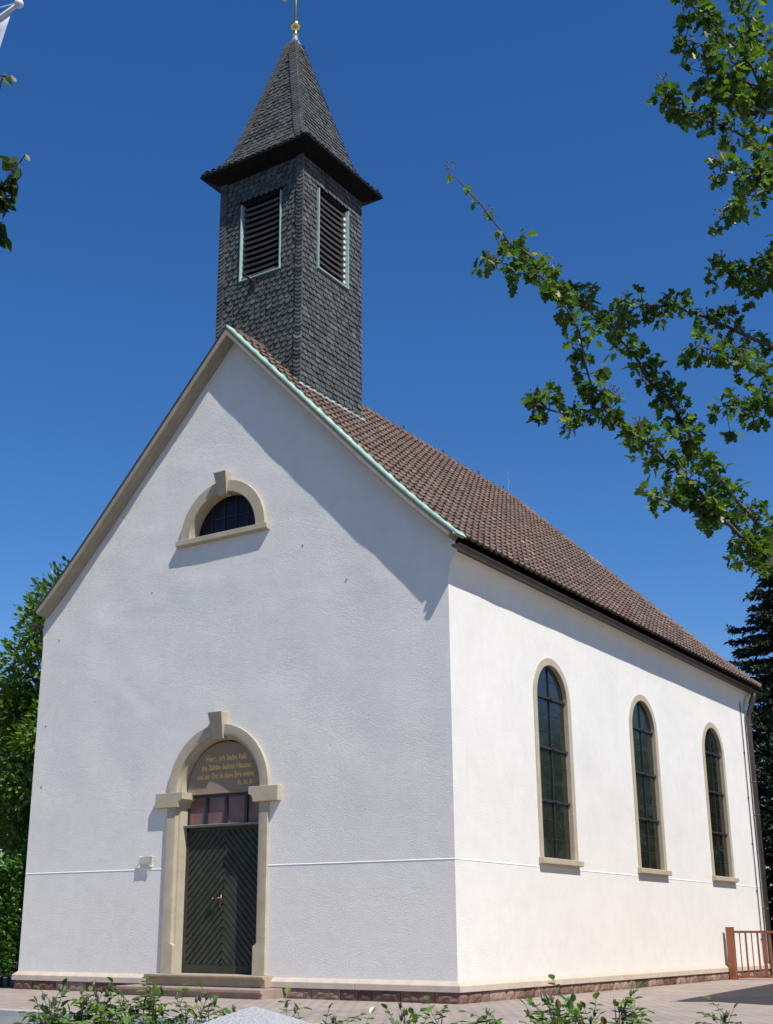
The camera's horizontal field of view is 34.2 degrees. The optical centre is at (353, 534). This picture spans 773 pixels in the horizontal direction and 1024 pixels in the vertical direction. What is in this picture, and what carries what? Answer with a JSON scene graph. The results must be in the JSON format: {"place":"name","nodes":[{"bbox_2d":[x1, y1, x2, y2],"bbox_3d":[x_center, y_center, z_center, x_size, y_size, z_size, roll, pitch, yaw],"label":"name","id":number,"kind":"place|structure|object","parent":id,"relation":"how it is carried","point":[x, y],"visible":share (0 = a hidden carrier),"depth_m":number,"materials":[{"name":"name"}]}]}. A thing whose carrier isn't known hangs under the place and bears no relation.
{"place":"outdoors","nodes":[
{"label":"outdoors","id":0,"kind":"place"},
{"bbox_2d":[0,1016,137,1023],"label":"road","id":1,"kind":"structure","parent":0,"point":[7,1020],"depth_m":15.76,"materials":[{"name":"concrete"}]},
{"bbox_2d":[0,955,772,1023],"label":"pavement","id":2,"kind":"structure","parent":0,"point":[687,1002],"depth_m":17.64,"materials":[{"name":"grey stone"}]},
{"bbox_2d":[0,850,26,985],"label":"hedge","id":3,"kind":"object","parent":2,"relation":"on","point":[12,869],"visible":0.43,"depth_m":23.55,"materials":[{"name":"green plant"}]},
{"bbox_2d":[0,676,39,963],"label":"laurel tree","id":4,"kind":"object","parent":2,"relation":"on","point":[8,850],"visible":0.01,"depth_m":32.38,"materials":[{"name":"green plant"}]},
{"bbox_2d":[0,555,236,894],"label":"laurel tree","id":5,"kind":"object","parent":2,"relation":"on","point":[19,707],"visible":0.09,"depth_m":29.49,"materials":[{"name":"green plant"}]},
{"bbox_2d":[723,523,772,944],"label":"spruce tree","id":6,"kind":"object","parent":2,"relation":"on","point":[761,642],"visible":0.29,"depth_m":38.56,"materials":[{"name":"green plant"}]},
{"bbox_2d":[725,927,772,979],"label":"gate","id":7,"kind":"structure","parent":2,"relation":"on","point":[731,953],"depth_m":27.26,"materials":[{"name":"wood"}]},
{"bbox_2d":[749,663,772,933],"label":"broadleaf tree","id":8,"kind":"object","parent":2,"relation":"on","point":[769,851],"visible":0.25,"depth_m":34.91,"materials":[{"name":"green plant"}]},
{"bbox_2d":[0,0,772,909],"label":"sky","id":9,"kind":"structure","parent":0,"point":[119,110],"materials":[{"name":"blue"}]},
{"bbox_2d":[12,0,772,1003],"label":"church","id":10,"kind":"structure","parent":0,"point":[346,694],"depth_m":22.33,"materials":[{"name":"paint"}]},
{"bbox_2d":[138,855,152,866],"bbox_3d":[-3.623,5.685,21.856,0.285,0.195,0.072,-11,-21,32],"label":"notice box","id":11,"kind":"object","parent":10,"relation":"attached to","point":[146,861],"visible":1,"depth_m":21.83,"materials":[{"name":"white plastic"}]},
{"bbox_2d":[155,711,280,974],"bbox_3d":[-2.274,5.148,21.194,2.680,4.280,0.481,-11,-21,32],"label":"doorway","id":12,"kind":"structure","parent":10,"relation":"in","point":[210,762],"depth_m":21.48,"materials":[{"name":"stone"}]},
{"bbox_2d":[181,825,258,973],"bbox_3d":[-2.195,6.091,21.018,1.710,2.355,0.159,-11,-21,32],"label":"door","id":13,"kind":"structure","parent":10,"relation":"in","point":[221,868],"depth_m":21.05,"materials":[{"name":"paint"}]},
{"bbox_2d":[183,792,258,828],"bbox_3d":[-2.203,4.696,21.447,1.766,0.565,0.170,-11,-21,32],"label":"transom window","id":14,"kind":"structure","parent":10,"relation":"in","point":[227,809],"depth_m":21.51,"materials":[{"name":"brown glass"}]},
{"bbox_2d":[176,470,269,548],"bbox_3d":[-2.357,-0.514,22.999,2.130,1.265,0.395,-11,-21,32],"label":"lunette window","id":15,"kind":"structure","parent":10,"relation":"in","point":[229,508],"depth_m":23.07,"materials":[{"name":"stone"}]},
{"bbox_2d":[533,658,583,867],"bbox_3d":[3.472,3.948,22.021,0.300,3.597,1.600,-11,-21,32],"label":"window","id":16,"kind":"structure","parent":10,"relation":"in","point":[557,819],"depth_m":22.07,"materials":[{"name":"glass"}]},
{"bbox_2d":[629,694,671,875],"bbox_3d":[5.885,5.031,25.440,0.300,3.597,1.600,-11,-21,32],"label":"window","id":17,"kind":"structure","parent":10,"relation":"in","point":[647,791],"depth_m":25.51,"materials":[{"name":"glass"}]},
{"bbox_2d":[702,722,738,882],"bbox_3d":[8.298,6.114,28.860,0.300,3.597,1.600,-11,-21,32],"label":"window","id":18,"kind":"structure","parent":10,"relation":"in","point":[720,837],"depth_m":28.95,"materials":[{"name":"glass"}]},
{"label":"ground","id":19,"kind":"structure","parent":0,"visible":0},
{"bbox_2d":[0,1008,319,1023],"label":"kerb","id":20,"kind":"structure","parent":19,"relation":"on","point":[14,1013],"depth_m":15.91,"materials":[{"name":"stone"}]},
{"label":"planting bed","id":21,"kind":"structure","parent":19,"relation":"on","visible":0},
{"bbox_2d":[0,0,23,19],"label":"flagpole","id":22,"kind":"object","parent":21,"relation":"on","point":[18,4],"visible":1,"depth_m":9.04,"materials":[{"name":"white metal"}]},
{"bbox_2d":[0,13,10,45],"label":"flag","id":23,"kind":"object","parent":22,"relation":"hanging from","point":[4,22],"visible":1,"depth_m":9.04,"materials":[{"name":"fabric"}]},
{"bbox_2d":[0,73,29,251],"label":"linden tree","id":24,"kind":"object","parent":21,"relation":"on","point":[10,187],"visible":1,"depth_m":4.33,"materials":[{"name":"green plant"}]},
{"bbox_2d":[13,996,78,1023],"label":"rose bush","id":25,"kind":"object","parent":21,"relation":"on","point":[54,1001],"visible":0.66,"depth_m":4.56,"materials":[{"name":"green plant"}]},
{"bbox_2d":[17,978,146,1023],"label":"rose bush","id":26,"kind":"object","parent":21,"relation":"on","point":[83,1001],"visible":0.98,"depth_m":4.54,"materials":[{"name":"green plant"}]},
{"bbox_2d":[93,974,201,1023],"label":"rose bush","id":27,"kind":"object","parent":21,"relation":"on","point":[149,1008],"visible":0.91,"depth_m":4.58,"materials":[{"name":"green plant"}]},
{"bbox_2d":[163,983,236,1023],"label":"rose bush","id":28,"kind":"object","parent":21,"relation":"on","point":[197,998],"visible":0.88,"depth_m":4.57,"materials":[{"name":"green plant"}]},
{"bbox_2d":[202,1006,308,1023],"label":"granite post","id":29,"kind":"object","parent":21,"relation":"on","point":[253,1015],"visible":1,"depth_m":4.13,"materials":[{"name":"grey stone"}]},
{"bbox_2d":[278,987,311,1018],"bbox_3d":[-0.250,2.078,4.481,0.263,0.864,0.273,-11,-21,32],"label":"rose bush","id":30,"kind":"object","parent":21,"relation":"on","point":[287,990],"visible":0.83,"depth_m":4.64,"materials":[{"name":"green plant"}]},
{"bbox_2d":[320,1003,374,1023],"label":"rose bush","id":31,"kind":"object","parent":21,"relation":"on","point":[371,1010],"visible":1,"depth_m":4.62,"materials":[{"name":"green plant"}]},
{"bbox_2d":[381,1000,434,1023],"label":"rose bush","id":32,"kind":"object","parent":21,"relation":"on","point":[415,1016],"visible":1,"depth_m":4.57,"materials":[{"name":"green plant"}]},
{"bbox_2d":[422,995,466,1023],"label":"rose bush","id":33,"kind":"object","parent":21,"relation":"on","point":[437,1012],"visible":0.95,"depth_m":4.57,"materials":[{"name":"green plant"}]},
{"bbox_2d":[451,1008,502,1023],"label":"rose bush","id":34,"kind":"object","parent":21,"relation":"on","point":[483,1017],"visible":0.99,"depth_m":4.54,"materials":[{"name":"green plant"}]},
{"bbox_2d":[519,974,605,1023],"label":"rose bush","id":35,"kind":"object","parent":21,"relation":"on","point":[561,1018],"visible":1,"depth_m":4.58,"materials":[{"name":"green plant"}]},
{"bbox_2d":[445,0,772,579],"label":"hawthorn tree","id":36,"kind":"object","parent":21,"relation":"on","point":[746,99],"visible":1,"depth_m":5.14,"materials":[{"name":"green plant"}]},
{"bbox_2d":[599,979,654,1023],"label":"rose bush","id":37,"kind":"object","parent":21,"relation":"on","point":[628,1001],"visible":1,"depth_m":4.52,"materials":[{"name":"green plant"}]},
{"bbox_2d":[695,996,741,1023],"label":"rose bush","id":38,"kind":"object","parent":21,"relation":"on","point":[723,1016],"visible":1,"depth_m":4.57,"materials":[{"name":"green plant"}]}
]}

